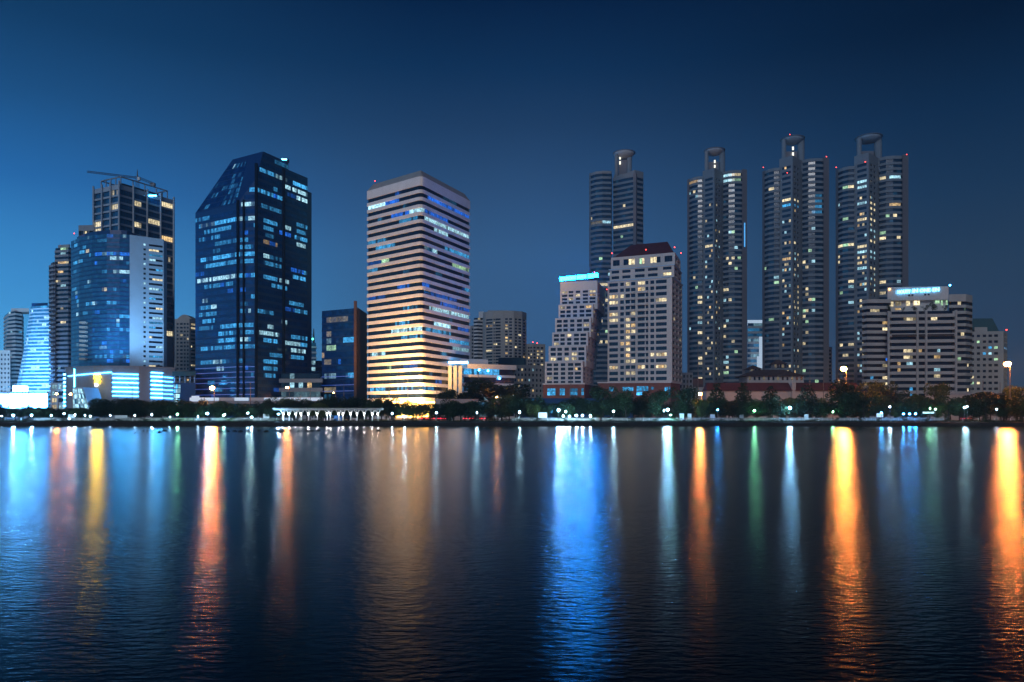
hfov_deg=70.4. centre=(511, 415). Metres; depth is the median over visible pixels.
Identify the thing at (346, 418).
ground
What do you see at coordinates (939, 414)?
round tree
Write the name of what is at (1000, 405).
round tree
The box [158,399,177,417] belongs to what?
round tree
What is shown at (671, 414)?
shrub
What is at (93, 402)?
round tree
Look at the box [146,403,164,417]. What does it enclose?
round tree
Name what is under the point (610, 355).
window
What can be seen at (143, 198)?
window
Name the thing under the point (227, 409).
round tree
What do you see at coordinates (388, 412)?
round tree
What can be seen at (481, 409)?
round tree
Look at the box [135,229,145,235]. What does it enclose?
window
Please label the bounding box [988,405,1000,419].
round tree
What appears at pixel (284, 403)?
round tree
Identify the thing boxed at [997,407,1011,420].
round tree
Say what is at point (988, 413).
round tree
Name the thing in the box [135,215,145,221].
window
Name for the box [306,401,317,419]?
round tree
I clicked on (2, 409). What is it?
round tree
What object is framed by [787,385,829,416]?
conical tree
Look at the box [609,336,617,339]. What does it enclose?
window
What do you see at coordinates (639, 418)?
garden wall
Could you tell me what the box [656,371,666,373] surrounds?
window
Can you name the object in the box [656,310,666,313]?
window
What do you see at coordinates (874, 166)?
smaller windows
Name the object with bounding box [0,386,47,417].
exhibition hall
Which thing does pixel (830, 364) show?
apartment tower
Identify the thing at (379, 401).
round tree
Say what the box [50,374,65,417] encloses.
office building
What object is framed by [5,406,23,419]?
round tree
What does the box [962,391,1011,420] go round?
broad tree
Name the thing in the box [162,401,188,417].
round tree
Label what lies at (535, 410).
round tree
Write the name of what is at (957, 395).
building
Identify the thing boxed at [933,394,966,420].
round tree
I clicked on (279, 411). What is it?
round tree
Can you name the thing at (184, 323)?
smaller windows
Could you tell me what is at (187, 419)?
garden wall
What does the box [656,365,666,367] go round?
window
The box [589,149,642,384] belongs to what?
apartment tower
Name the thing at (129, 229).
window
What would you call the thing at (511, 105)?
sky
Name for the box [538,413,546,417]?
notice board
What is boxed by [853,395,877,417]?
round tree
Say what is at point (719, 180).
smaller windows
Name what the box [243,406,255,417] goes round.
round tree
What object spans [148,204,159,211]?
window
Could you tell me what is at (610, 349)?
window
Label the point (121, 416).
notice board
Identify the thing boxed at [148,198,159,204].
window
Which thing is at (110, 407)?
round tree
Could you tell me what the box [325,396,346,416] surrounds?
round tree
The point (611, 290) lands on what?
window
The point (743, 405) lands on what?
conical tree
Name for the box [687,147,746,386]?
apartment tower
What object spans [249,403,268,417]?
round tree
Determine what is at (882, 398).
round tree
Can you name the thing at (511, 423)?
bank
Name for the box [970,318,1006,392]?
apartment block
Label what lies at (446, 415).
shrub
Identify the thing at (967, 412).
round tree
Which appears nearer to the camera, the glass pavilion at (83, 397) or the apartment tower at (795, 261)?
the glass pavilion at (83, 397)
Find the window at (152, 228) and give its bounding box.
[148,225,159,232]
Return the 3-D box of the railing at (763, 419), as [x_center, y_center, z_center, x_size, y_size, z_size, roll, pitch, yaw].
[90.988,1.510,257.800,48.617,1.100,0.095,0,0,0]
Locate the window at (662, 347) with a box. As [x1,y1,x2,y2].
[656,346,666,349]
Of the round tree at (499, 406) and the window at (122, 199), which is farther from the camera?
the window at (122, 199)
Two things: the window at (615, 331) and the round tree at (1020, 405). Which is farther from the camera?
the window at (615, 331)
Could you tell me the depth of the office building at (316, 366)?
470.45 m
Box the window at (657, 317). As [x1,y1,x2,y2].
[656,316,666,319]
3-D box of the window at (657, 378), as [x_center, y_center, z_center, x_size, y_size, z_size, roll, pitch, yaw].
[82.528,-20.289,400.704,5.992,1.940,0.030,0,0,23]
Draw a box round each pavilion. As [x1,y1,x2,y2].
[73,387,100,418]
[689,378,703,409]
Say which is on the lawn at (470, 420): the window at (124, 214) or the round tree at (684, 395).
the round tree at (684, 395)
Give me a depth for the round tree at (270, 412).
264.78 m
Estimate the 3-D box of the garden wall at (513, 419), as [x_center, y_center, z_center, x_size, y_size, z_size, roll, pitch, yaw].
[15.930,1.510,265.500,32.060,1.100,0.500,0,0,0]
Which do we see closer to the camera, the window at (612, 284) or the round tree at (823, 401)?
the round tree at (823, 401)
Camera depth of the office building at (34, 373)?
558.75 m
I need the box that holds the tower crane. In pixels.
[87,169,155,186]
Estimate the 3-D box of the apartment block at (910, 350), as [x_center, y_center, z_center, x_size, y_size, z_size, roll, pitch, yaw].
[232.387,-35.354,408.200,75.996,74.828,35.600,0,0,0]
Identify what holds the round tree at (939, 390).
on the ground at (346, 418)
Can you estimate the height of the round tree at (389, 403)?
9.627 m
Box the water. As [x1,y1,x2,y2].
[0,426,1023,681]
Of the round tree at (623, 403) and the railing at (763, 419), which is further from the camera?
the round tree at (623, 403)
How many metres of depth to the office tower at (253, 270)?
405.63 m
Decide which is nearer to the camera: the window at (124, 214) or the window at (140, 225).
the window at (124, 214)
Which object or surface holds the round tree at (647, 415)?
on the lawn at (470, 420)
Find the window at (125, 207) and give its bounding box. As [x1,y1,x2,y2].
[120,204,131,211]
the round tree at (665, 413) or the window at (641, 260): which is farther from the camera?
the window at (641, 260)
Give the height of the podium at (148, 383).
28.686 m
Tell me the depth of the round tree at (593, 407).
275.44 m
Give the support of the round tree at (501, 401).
on the lawn at (470, 420)
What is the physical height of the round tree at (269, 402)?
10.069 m
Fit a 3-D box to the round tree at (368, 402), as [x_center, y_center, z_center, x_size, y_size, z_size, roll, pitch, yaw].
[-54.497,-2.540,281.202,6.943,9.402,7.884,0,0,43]
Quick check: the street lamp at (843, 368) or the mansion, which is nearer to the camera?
the street lamp at (843, 368)
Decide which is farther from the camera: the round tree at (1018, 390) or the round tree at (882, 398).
the round tree at (1018, 390)
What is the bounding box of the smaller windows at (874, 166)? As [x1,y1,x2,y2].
[874,166,874,291]
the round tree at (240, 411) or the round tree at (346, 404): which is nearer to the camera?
the round tree at (240, 411)
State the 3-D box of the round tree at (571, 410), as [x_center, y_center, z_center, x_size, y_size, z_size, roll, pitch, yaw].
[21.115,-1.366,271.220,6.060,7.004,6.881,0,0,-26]
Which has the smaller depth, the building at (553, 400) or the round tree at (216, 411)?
the round tree at (216, 411)
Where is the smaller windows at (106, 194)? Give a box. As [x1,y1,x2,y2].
[96,192,108,230]
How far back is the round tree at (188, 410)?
272.64 m
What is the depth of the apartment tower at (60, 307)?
501.80 m
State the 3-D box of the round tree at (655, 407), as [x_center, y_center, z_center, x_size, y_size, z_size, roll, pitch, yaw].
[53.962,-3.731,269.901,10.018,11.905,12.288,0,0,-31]
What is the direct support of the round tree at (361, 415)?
on the lawn at (470, 420)
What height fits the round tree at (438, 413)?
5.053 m
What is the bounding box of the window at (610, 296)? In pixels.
[609,295,617,298]
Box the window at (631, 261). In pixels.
[629,259,634,264]
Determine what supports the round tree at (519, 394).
on the ground at (346, 418)
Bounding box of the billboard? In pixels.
[191,396,198,418]
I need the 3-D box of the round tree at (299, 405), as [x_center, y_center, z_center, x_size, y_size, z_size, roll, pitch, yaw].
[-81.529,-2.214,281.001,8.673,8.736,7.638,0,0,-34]
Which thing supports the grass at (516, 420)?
on the lawn at (470, 420)
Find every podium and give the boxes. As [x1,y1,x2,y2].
[65,366,176,417]
[457,359,515,418]
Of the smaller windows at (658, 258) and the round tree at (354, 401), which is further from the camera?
the smaller windows at (658, 258)
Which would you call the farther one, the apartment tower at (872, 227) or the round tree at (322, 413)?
the apartment tower at (872, 227)
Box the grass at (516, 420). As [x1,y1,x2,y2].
[1,420,1023,421]
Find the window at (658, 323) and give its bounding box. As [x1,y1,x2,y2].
[656,322,666,325]
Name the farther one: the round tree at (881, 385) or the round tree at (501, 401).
the round tree at (881, 385)
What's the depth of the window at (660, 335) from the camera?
400.66 m
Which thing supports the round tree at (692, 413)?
on the lawn at (470, 420)
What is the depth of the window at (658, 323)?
400.66 m
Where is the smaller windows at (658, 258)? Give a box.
[612,256,670,380]
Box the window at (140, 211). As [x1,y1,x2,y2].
[135,208,145,214]
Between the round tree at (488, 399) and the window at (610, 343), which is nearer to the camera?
the round tree at (488, 399)
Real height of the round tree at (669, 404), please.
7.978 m
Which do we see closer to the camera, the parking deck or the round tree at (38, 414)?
the round tree at (38, 414)
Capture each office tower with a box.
[71,230,166,366]
[195,152,311,418]
[367,170,469,418]
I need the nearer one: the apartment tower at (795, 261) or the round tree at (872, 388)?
the round tree at (872, 388)
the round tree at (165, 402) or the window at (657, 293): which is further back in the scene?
the window at (657, 293)
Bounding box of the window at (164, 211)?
[162,208,172,215]
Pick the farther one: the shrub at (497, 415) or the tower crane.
the tower crane
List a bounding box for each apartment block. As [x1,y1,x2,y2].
[0,350,10,391]
[498,357,542,417]
[680,373,692,401]
[862,284,971,417]
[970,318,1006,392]
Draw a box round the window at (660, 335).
[656,334,666,337]
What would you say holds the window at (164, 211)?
in the unfinished tower at (133, 209)
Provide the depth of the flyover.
344.85 m
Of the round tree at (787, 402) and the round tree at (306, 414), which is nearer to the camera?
the round tree at (787, 402)
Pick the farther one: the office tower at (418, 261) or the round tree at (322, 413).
the office tower at (418, 261)
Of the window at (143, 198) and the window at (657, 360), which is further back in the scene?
the window at (143, 198)
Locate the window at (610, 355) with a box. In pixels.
[609,354,617,357]
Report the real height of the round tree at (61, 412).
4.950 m
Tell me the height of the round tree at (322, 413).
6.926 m
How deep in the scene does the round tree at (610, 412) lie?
276.51 m
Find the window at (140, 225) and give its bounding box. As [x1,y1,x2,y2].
[135,222,145,228]
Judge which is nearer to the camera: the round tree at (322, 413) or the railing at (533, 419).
the railing at (533, 419)
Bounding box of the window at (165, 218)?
[162,215,172,221]
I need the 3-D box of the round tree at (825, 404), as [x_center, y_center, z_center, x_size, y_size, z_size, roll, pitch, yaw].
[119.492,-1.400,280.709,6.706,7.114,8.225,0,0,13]
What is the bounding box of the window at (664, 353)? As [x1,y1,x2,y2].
[656,352,666,355]
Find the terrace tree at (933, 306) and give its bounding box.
[930,302,936,309]
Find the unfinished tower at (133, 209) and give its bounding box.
[92,176,174,366]
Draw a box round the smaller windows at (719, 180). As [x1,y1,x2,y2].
[719,180,719,379]
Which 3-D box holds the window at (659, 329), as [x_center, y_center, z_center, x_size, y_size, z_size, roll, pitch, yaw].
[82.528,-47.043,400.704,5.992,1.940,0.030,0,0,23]
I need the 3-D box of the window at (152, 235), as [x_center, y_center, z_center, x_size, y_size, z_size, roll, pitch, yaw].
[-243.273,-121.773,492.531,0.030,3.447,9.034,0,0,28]
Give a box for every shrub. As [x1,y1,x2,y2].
[437,412,452,420]
[491,411,502,419]
[666,411,679,417]
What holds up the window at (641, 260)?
in the apartment tower at (645, 319)
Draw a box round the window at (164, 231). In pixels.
[162,229,172,235]
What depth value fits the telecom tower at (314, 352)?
560.45 m
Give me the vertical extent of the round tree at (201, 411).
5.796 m
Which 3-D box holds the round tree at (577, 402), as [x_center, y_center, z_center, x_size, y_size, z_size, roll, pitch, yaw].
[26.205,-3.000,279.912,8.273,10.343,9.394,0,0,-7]
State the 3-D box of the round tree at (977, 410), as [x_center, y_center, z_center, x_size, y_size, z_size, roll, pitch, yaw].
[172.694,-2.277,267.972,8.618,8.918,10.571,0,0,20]
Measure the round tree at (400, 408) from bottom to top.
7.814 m
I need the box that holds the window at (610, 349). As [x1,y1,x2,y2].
[609,348,617,351]
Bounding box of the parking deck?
[279,373,322,418]
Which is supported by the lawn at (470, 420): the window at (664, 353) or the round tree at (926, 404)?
the round tree at (926, 404)
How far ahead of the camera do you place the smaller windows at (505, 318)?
632.65 m
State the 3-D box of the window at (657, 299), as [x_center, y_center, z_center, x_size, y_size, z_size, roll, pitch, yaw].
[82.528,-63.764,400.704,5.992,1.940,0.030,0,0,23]
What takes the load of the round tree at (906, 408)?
on the lawn at (470, 420)
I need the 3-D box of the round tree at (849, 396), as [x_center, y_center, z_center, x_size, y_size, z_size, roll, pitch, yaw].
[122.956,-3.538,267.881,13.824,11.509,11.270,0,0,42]
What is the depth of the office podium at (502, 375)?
408.01 m
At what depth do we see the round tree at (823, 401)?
280.08 m
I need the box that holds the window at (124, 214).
[120,211,131,218]
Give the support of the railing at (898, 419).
on the lawn at (470, 420)
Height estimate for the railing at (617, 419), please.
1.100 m
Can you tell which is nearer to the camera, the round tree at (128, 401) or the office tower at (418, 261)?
the round tree at (128, 401)
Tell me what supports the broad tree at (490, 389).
on the ground at (346, 418)
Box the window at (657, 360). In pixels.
[656,358,666,361]
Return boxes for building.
[16,303,50,392]
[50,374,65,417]
[312,361,321,396]
[321,301,366,418]
[517,398,632,417]
[748,320,761,367]
[925,393,1023,419]
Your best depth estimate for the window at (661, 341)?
400.57 m
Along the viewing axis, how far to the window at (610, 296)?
411.27 m
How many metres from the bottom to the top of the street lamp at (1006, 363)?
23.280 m
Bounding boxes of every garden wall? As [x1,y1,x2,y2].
[34,418,91,420]
[95,418,192,420]
[194,418,274,420]
[512,418,598,420]
[602,418,681,420]
[686,418,832,420]
[838,418,943,420]
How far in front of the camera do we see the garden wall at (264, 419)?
265.32 m
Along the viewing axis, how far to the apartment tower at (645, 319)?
405.57 m
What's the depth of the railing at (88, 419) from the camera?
257.57 m
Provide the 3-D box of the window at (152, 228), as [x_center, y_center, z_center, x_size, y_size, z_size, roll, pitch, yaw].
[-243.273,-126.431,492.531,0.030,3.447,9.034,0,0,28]
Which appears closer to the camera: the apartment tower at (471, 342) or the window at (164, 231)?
the window at (164, 231)
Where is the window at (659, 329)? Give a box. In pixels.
[656,328,666,331]
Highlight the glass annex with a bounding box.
[172,371,195,417]
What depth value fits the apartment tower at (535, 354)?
642.91 m
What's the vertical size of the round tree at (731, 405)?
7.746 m
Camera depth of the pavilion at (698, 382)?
344.40 m
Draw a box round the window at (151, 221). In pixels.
[148,218,159,225]
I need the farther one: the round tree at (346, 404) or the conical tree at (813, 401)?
the round tree at (346, 404)
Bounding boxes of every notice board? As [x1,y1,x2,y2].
[115,415,126,420]
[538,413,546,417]
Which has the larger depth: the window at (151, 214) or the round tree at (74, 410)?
the window at (151, 214)
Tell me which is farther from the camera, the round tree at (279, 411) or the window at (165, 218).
the window at (165, 218)
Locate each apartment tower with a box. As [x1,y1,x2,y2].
[3,308,28,391]
[49,244,70,406]
[79,225,94,235]
[174,314,194,382]
[469,326,473,358]
[474,311,483,358]
[483,310,526,364]
[527,344,544,382]
[542,273,604,397]
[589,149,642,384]
[597,242,682,417]
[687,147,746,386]
[762,135,828,382]
[829,347,831,382]
[836,133,907,416]
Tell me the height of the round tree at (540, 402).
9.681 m
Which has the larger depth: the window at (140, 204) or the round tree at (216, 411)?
the window at (140, 204)
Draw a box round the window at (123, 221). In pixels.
[120,218,131,225]
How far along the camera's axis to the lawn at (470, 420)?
283.54 m
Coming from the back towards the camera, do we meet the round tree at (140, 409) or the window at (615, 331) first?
the window at (615, 331)
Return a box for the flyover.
[189,398,322,419]
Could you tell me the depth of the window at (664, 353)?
400.47 m
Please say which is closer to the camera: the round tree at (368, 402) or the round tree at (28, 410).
the round tree at (28, 410)
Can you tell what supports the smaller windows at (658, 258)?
in the apartment tower at (645, 319)
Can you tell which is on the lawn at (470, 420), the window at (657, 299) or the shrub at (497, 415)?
the shrub at (497, 415)
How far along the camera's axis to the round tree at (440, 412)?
278.37 m
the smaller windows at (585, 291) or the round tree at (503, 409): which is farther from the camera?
the smaller windows at (585, 291)
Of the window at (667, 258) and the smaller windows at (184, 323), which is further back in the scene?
the smaller windows at (184, 323)
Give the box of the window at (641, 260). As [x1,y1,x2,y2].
[639,258,643,263]
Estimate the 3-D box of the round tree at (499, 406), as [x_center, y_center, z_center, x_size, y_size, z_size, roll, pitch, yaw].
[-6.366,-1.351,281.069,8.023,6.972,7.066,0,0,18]
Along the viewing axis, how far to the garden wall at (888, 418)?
265.32 m
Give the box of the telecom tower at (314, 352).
[312,329,316,360]
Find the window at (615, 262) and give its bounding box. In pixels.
[613,260,619,265]
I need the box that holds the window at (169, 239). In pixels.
[162,236,172,242]
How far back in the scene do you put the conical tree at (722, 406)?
269.12 m
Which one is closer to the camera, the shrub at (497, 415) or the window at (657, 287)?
the shrub at (497, 415)
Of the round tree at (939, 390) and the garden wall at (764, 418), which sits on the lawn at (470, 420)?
the garden wall at (764, 418)
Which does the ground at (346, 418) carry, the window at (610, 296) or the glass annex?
the glass annex
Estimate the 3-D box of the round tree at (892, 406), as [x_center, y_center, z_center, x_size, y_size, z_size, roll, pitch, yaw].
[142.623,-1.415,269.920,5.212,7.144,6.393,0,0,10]
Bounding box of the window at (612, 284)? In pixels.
[609,283,617,286]
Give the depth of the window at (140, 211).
483.88 m
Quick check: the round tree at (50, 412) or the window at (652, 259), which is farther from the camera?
the window at (652, 259)
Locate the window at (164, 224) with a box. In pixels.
[162,222,172,228]
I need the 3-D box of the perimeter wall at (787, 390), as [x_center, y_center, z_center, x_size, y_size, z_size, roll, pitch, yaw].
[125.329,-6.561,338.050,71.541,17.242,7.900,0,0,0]
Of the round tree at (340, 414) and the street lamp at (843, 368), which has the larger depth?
the street lamp at (843, 368)
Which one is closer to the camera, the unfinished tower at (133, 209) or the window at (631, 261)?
the window at (631, 261)
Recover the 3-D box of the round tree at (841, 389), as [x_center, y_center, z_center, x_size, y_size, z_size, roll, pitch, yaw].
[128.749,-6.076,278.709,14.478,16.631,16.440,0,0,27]
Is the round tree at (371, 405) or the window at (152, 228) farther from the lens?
the window at (152, 228)
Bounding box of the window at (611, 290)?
[609,289,617,292]
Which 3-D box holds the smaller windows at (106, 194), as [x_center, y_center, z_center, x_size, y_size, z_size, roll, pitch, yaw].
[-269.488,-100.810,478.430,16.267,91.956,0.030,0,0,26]
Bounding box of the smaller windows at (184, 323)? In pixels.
[184,323,185,369]
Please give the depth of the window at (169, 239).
502.12 m
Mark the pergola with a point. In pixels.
(332, 409)
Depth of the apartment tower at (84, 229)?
465.67 m
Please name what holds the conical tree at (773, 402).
on the lawn at (470, 420)
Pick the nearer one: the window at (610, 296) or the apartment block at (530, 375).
the window at (610, 296)
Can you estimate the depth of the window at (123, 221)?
474.81 m
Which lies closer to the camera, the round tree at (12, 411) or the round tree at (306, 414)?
the round tree at (12, 411)
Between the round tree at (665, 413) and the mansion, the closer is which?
the round tree at (665, 413)
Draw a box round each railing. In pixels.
[70,418,129,420]
[132,418,185,420]
[189,418,255,420]
[515,418,596,420]
[599,418,695,420]
[701,418,834,420]
[839,418,943,420]
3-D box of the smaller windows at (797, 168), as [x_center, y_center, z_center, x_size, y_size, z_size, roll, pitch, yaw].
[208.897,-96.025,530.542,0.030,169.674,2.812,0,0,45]
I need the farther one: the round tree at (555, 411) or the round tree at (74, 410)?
the round tree at (555, 411)
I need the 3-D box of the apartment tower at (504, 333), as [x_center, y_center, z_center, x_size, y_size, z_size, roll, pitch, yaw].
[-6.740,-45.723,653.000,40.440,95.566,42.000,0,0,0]
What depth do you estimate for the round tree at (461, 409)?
271.37 m
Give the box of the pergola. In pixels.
[273,408,382,420]
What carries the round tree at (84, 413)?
on the lawn at (470, 420)
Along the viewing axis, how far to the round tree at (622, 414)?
279.81 m
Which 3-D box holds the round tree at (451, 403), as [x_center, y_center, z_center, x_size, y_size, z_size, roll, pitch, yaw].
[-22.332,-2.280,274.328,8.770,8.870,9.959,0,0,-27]
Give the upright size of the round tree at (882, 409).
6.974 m
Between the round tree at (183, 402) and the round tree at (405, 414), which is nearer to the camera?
the round tree at (405, 414)
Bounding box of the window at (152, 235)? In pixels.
[148,232,159,238]
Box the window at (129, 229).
[120,225,131,231]
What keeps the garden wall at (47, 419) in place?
on the lawn at (470, 420)
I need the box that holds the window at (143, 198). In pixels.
[135,194,145,200]
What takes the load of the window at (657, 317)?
in the apartment tower at (645, 319)
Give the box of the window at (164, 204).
[162,202,172,208]
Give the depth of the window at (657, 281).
400.66 m
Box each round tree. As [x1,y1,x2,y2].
[0,401,9,419]
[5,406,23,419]
[20,404,33,419]
[32,407,49,417]
[43,406,56,417]
[55,408,67,417]
[64,407,81,417]
[76,408,92,417]
[87,398,110,417]
[93,405,110,417]
[100,398,124,414]
[113,404,134,415]
[117,398,141,417]
[131,399,153,417]
[146,400,170,416]
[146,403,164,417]
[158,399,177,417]
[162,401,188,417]
[175,398,193,409]
[178,402,199,417]
[193,406,209,417]
[197,398,208,417]
[206,405,222,417]
[212,401,235,417]
[233,403,248,417]
[233,407,244,417]
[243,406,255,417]
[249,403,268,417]
[261,395,277,417]
[263,405,277,416]
[271,405,284,416]
[278,398,296,420]
[285,406,298,420]
[290,399,310,420]
[303,399,311,419]
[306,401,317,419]
[308,403,328,418]
[316,397,329,419]
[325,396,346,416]
[331,406,347,416]
[341,399,351,419]
[347,396,366,416]
[352,407,363,417]
[362,397,376,420]
[363,403,381,417]
[371,396,388,419]
[382,406,399,419]
[383,397,399,419]
[392,400,411,420]
[403,405,418,417]
[404,401,429,419]
[421,402,438,419]
[430,409,442,419]
[436,404,447,419]
[439,398,461,418]
[452,402,470,420]
[464,401,485,418]
[466,399,489,418]
[485,403,502,417]
[486,395,514,419]
[486,398,495,414]
[500,405,510,419]
[506,396,526,417]
[510,389,523,417]
[519,396,540,417]
[525,404,540,417]
[533,396,546,411]
[539,405,553,417]
[545,402,568,417]
[555,399,568,417]
[559,403,575,417]
[568,395,588,414]
[580,398,598,417]
[589,385,617,417]
[603,404,618,417]
[610,388,634,417]
[617,405,629,417]
[630,395,649,417]
[641,389,670,417]
[642,407,652,417]
[660,401,677,417]
[661,407,678,417]
[668,386,700,420]
[679,406,696,417]
[688,398,701,416]
[692,399,709,418]
[725,401,739,417]
[752,398,763,417]
[779,397,798,416]
[799,402,812,417]
[813,403,829,417]
[816,398,831,414]
[825,390,864,417]
[827,379,866,410]
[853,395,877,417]
[858,381,882,417]
[866,394,893,417]
[868,380,897,404]
[874,403,889,417]
[878,389,911,417]
[889,402,901,417]
[892,397,918,417]
[907,393,927,416]
[913,396,937,417]
[914,406,931,417]
[923,382,951,417]
[928,404,946,417]
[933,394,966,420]
[952,407,970,419]
[966,397,992,420]
[972,406,991,417]
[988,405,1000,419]
[992,396,1019,420]
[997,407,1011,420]
[1002,385,1023,419]
[1009,396,1023,418]
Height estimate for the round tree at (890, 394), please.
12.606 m
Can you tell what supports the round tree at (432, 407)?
on the lawn at (470, 420)
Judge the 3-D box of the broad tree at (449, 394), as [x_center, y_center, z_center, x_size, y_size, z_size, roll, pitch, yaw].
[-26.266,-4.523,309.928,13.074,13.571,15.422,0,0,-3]
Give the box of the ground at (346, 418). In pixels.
[0,416,511,419]
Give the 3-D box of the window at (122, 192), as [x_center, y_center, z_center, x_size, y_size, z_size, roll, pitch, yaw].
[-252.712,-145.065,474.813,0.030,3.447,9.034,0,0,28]
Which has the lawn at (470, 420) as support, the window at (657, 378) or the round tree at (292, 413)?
the round tree at (292, 413)
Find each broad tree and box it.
[435,389,463,398]
[459,379,533,419]
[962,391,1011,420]
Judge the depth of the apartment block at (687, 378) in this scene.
520.00 m
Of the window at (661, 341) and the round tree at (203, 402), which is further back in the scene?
the window at (661, 341)
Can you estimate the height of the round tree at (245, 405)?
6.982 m
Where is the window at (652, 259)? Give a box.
[650,257,656,262]
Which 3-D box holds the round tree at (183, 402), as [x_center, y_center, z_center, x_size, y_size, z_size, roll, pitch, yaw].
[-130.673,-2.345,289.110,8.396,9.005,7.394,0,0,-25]
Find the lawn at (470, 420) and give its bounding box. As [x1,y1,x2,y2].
[0,420,1014,420]
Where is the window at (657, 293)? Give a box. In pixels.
[656,292,666,295]
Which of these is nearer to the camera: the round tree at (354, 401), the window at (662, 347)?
the round tree at (354, 401)
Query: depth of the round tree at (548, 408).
271.01 m
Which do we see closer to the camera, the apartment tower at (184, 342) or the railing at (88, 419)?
the railing at (88, 419)
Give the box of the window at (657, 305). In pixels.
[656,304,666,307]
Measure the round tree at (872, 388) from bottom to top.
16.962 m
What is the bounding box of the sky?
[0,0,1023,415]
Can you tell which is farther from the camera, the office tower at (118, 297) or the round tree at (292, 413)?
the office tower at (118, 297)
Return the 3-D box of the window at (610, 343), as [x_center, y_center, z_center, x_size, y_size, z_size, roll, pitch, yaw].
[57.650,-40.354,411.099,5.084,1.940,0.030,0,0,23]
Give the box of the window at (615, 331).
[609,330,617,333]
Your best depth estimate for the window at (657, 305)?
400.86 m
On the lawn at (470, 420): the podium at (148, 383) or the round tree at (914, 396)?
the round tree at (914, 396)
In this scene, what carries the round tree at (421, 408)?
on the lawn at (470, 420)
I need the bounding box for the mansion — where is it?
[735,360,804,384]
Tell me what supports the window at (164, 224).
in the unfinished tower at (133, 209)
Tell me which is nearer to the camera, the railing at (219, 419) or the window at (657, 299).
the railing at (219, 419)
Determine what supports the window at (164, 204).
in the unfinished tower at (133, 209)
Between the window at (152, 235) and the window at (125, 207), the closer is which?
the window at (125, 207)
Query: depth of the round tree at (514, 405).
275.71 m
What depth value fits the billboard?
342.85 m
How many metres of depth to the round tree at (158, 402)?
275.44 m
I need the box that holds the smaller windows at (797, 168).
[797,168,797,372]
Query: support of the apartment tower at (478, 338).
on the ground at (346, 418)
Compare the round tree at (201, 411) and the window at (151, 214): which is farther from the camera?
the window at (151, 214)
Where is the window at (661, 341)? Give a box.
[656,340,666,343]
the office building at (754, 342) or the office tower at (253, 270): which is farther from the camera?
the office building at (754, 342)
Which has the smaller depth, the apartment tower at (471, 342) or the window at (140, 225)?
the window at (140, 225)
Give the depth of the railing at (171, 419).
257.57 m
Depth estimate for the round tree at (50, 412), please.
267.13 m
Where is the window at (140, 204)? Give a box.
[135,201,145,207]
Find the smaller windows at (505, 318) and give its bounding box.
[494,318,520,363]
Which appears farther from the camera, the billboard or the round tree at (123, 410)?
the billboard
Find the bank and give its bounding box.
[0,421,1023,425]
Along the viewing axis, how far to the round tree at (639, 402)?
277.10 m
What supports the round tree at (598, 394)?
on the lawn at (470, 420)
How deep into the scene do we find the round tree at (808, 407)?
267.61 m
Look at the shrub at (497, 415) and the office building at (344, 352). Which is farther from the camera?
the office building at (344, 352)
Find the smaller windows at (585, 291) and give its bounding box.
[554,290,594,382]
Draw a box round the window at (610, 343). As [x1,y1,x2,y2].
[609,342,617,345]
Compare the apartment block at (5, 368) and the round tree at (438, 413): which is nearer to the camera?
the round tree at (438, 413)
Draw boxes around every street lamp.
[210,386,214,417]
[840,366,846,381]
[1003,361,1010,419]
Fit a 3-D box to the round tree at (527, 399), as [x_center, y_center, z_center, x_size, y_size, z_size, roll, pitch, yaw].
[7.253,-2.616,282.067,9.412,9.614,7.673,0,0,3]
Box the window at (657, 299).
[656,298,666,301]
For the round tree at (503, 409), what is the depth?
279.47 m
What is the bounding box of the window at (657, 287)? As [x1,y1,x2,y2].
[656,286,666,289]
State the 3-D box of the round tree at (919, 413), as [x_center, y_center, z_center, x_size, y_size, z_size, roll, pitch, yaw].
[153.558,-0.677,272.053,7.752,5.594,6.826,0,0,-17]
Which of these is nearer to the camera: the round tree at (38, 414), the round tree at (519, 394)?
the round tree at (38, 414)
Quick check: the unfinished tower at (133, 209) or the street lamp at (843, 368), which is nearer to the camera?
the street lamp at (843, 368)
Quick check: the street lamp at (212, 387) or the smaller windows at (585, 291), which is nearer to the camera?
the street lamp at (212, 387)
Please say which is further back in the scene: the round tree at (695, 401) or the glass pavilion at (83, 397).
the glass pavilion at (83, 397)
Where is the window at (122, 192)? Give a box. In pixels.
[120,189,131,196]
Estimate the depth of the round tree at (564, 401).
295.73 m
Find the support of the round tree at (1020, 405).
on the lawn at (470, 420)
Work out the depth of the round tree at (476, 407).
268.61 m
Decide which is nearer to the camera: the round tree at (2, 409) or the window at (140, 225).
the round tree at (2, 409)
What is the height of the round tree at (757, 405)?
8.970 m
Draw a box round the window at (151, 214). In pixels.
[148,211,159,218]
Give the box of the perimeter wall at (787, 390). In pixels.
[702,383,860,418]
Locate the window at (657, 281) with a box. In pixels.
[656,280,666,283]
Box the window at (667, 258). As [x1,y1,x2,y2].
[665,256,671,261]
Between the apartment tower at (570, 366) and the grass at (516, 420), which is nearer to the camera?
the grass at (516, 420)
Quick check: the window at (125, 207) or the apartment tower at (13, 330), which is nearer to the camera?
the window at (125, 207)
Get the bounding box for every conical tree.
[704,383,730,417]
[729,382,759,415]
[753,386,788,417]
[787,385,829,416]
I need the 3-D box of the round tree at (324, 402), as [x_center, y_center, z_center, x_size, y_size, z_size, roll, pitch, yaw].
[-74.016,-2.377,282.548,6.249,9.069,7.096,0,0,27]
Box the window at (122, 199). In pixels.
[120,197,131,204]
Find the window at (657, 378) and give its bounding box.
[656,377,666,379]

